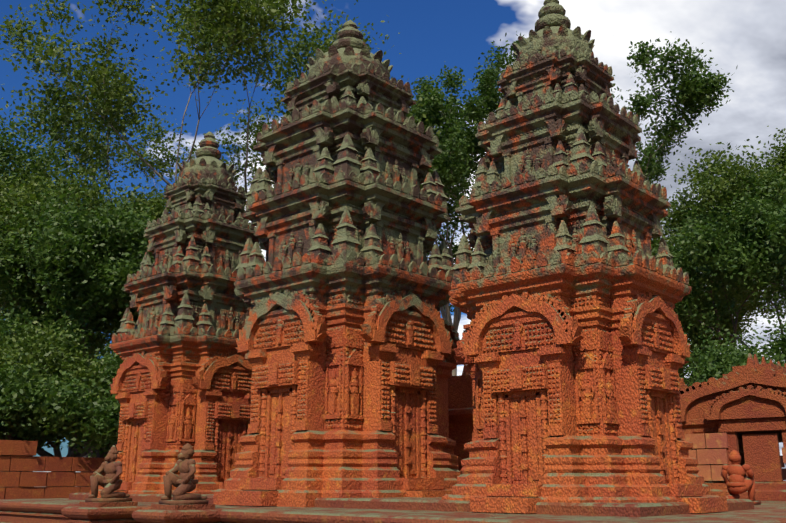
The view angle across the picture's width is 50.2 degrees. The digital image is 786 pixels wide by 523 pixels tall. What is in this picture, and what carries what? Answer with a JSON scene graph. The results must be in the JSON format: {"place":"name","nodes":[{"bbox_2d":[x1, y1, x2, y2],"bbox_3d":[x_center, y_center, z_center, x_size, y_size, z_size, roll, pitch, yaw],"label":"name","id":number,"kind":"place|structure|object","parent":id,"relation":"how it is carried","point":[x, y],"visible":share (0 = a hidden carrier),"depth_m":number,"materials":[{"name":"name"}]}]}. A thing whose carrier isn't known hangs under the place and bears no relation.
{"place":"outdoors","nodes":[
{"label":"outdoors","id":0,"kind":"place"},
{"bbox_2d":[0,0,785,480],"label":"sky","id":1,"kind":"structure","parent":0,"point":[749,36],"materials":[{"name":"blue"}]},
{"label":"ground","id":2,"kind":"structure","parent":0,"visible":0},
{"bbox_2d":[0,340,72,439],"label":"tree","id":3,"kind":"object","parent":2,"relation":"on","point":[9,404],"visible":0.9,"depth_m":22.53,"materials":[{"name":"green plant"}]},
{"bbox_2d":[0,440,108,498],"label":"enclosure wall","id":4,"kind":"structure","parent":2,"relation":"on","point":[17,455],"depth_m":22.39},
{"bbox_2d":[0,299,111,471],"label":"tree","id":5,"kind":"object","parent":2,"relation":"on","point":[36,346],"visible":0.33,"depth_m":25.67,"materials":[{"name":"green plant"}]},
{"bbox_2d":[0,336,113,471],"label":"tree","id":6,"kind":"object","parent":2,"relation":"on","point":[10,437],"visible":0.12,"depth_m":23.34,"materials":[{"name":"green plant"}]},
{"bbox_2d":[0,302,119,365],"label":"tree","id":7,"kind":"object","parent":2,"relation":"on","point":[5,327],"visible":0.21,"depth_m":27.25,"materials":[{"name":"green plant"}]},
{"bbox_2d":[0,365,120,486],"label":"tree","id":8,"kind":"object","parent":2,"relation":"on","point":[105,417],"visible":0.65,"depth_m":22.94,"materials":[{"name":"green plant"}]},
{"bbox_2d":[0,103,121,215],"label":"tree","id":9,"kind":"object","parent":2,"relation":"on","point":[4,156],"visible":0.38,"depth_m":36.11,"materials":[{"name":"green plant"}]},
{"bbox_2d":[2,293,135,486],"bbox_3d":[-12.056,5.098,34.757,8.210,10.524,6.808,-5,-15,18],"label":"tree","id":10,"kind":"object","parent":2,"relation":"on","point":[96,450],"depth_m":35.00,"materials":[{"name":"green plant"}]},
{"bbox_2d":[0,149,151,357],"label":"tree","id":11,"kind":"object","parent":2,"relation":"on","point":[11,198],"visible":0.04,"depth_m":32.21,"materials":[{"name":"green plant"}]},
{"bbox_2d":[0,173,164,486],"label":"tree","id":12,"kind":"object","parent":2,"relation":"on","point":[66,258],"visible":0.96,"depth_m":28.47,"materials":[{"name":"green plant"}]},
{"bbox_2d":[71,324,123,457],"bbox_3d":[-8.663,5.352,28.158,5.726,6.671,7.168,-13,-19,41],"label":"tree","id":13,"kind":"object","parent":2,"relation":"on","point":[113,363],"visible":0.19,"depth_m":26.36,"materials":[{"name":"green plant"}]},
{"bbox_2d":[47,175,261,357],"bbox_3d":[-10.067,3.735,36.183,8.972,13.782,10.959,-13,-19,41],"label":"tree","id":14,"kind":"object","parent":2,"relation":"on","point":[155,211],"visible":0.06,"depth_m":34.22,"materials":[{"name":"green plant"}]},
{"bbox_2d":[0,0,457,227],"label":"tree","id":15,"kind":"object","parent":2,"relation":"on","point":[225,21],"visible":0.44,"depth_m":39.05,"materials":[{"name":"green plant"}]},
{"bbox_2d":[0,493,785,522],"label":"stone platform","id":16,"kind":"structure","parent":2,"relation":"on","point":[139,508],"depth_m":10.61,"materials":[{"name":"stone"}]},
{"bbox_2d":[85,445,131,501],"bbox_3d":[-4.176,3.141,12.448,0.468,0.818,0.542,-9,-17,30],"label":"statue","id":17,"kind":"object","parent":16,"relation":"on","point":[110,482],"visible":1,"depth_m":12.32,"materials":[{"name":"stone"}]},
{"bbox_2d":[89,132,258,497],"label":"temple tower","id":18,"kind":"structure","parent":16,"relation":"on","point":[182,378],"depth_m":16.60,"materials":[{"name":"stone"}]},
{"bbox_2d":[159,443,208,504],"bbox_3d":[-2.773,2.831,11.206,0.489,0.792,0.542,-13,-19,41],"label":"statue","id":19,"kind":"object","parent":16,"relation":"on","point":[184,482],"visible":1,"depth_m":11.09,"materials":[{"name":"stone"}]},
{"bbox_2d":[213,20,461,506],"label":"temple tower","id":20,"kind":"structure","parent":16,"relation":"on","point":[347,340],"depth_m":13.67,"materials":[{"name":"stone"}]},
{"bbox_2d":[442,0,727,513],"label":"temple tower","id":21,"kind":"structure","parent":16,"relation":"on","point":[568,291],"depth_m":10.79,"materials":[{"name":"stone"}]},
{"bbox_2d":[448,365,723,480],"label":"mandapa hall","id":22,"kind":"structure","parent":16,"relation":"on","point":[460,403],"depth_m":16.65,"materials":[{"name":"stone"}]},
{"bbox_2d":[679,353,785,500],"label":"library","id":23,"kind":"structure","parent":16,"relation":"on","point":[746,404],"depth_m":16.50,"materials":[{"name":"stone"}]},
{"bbox_2d":[682,433,729,479],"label":"wall","id":24,"kind":"structure","parent":23,"relation":"on","point":[706,453],"depth_m":16.87,"materials":[{"name":"stone"}]},
{"bbox_2d":[696,439,785,479],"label":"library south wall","id":25,"kind":"structure","parent":23,"relation":"on","point":[741,449],"depth_m":19.45,"materials":[{"name":"brown stone"}]},
{"bbox_2d":[782,447,785,462],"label":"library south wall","id":26,"kind":"structure","parent":23,"relation":"on","point":[784,453],"depth_m":15.93,"materials":[{"name":"orange stone"}]},
{"bbox_2d":[721,450,760,504],"bbox_3d":[5.491,3.443,13.402,0.502,0.855,0.596,-13,-19,41],"label":"statue","id":27,"kind":"object","parent":16,"relation":"on","point":[736,483],"visible":0.79,"depth_m":13.33,"materials":[{"name":"stone"}]},
{"bbox_2d":[406,47,503,375],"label":"tree","id":28,"kind":"object","parent":2,"relation":"on","point":[436,103],"visible":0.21,"depth_m":51.75,"materials":[{"name":"green plant"}]},
{"bbox_2d":[420,31,736,233],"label":"tree","id":29,"kind":"object","parent":2,"relation":"on","point":[694,88],"visible":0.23,"depth_m":44.09,"materials":[{"name":"green plant"}]},
{"bbox_2d":[650,139,785,382],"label":"tree","id":30,"kind":"object","parent":2,"relation":"on","point":[712,189],"visible":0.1,"depth_m":33.81,"materials":[{"name":"green plant"}]},
{"bbox_2d":[651,157,785,347],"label":"tree","id":31,"kind":"object","parent":2,"relation":"on","point":[752,248],"visible":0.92,"depth_m":29.84,"materials":[{"name":"green plant"}]},
{"bbox_2d":[680,277,775,385],"bbox_3d":[14.050,5.636,41.642,8.585,12.969,9.717,-3,-15,10],"label":"tree","id":32,"kind":"object","parent":2,"relation":"on","point":[750,308],"visible":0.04,"depth_m":38.78,"materials":[{"name":"green plant"}]},
{"bbox_2d":[678,304,785,386],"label":"tree","id":33,"kind":"object","parent":2,"relation":"on","point":[718,361],"visible":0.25,"depth_m":26.71,"materials":[{"name":"green plant"}]},
{"bbox_2d":[700,126,785,327],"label":"tree","id":34,"kind":"object","parent":2,"relation":"on","point":[775,159],"depth_m":39.65,"materials":[{"name":"green plant"}]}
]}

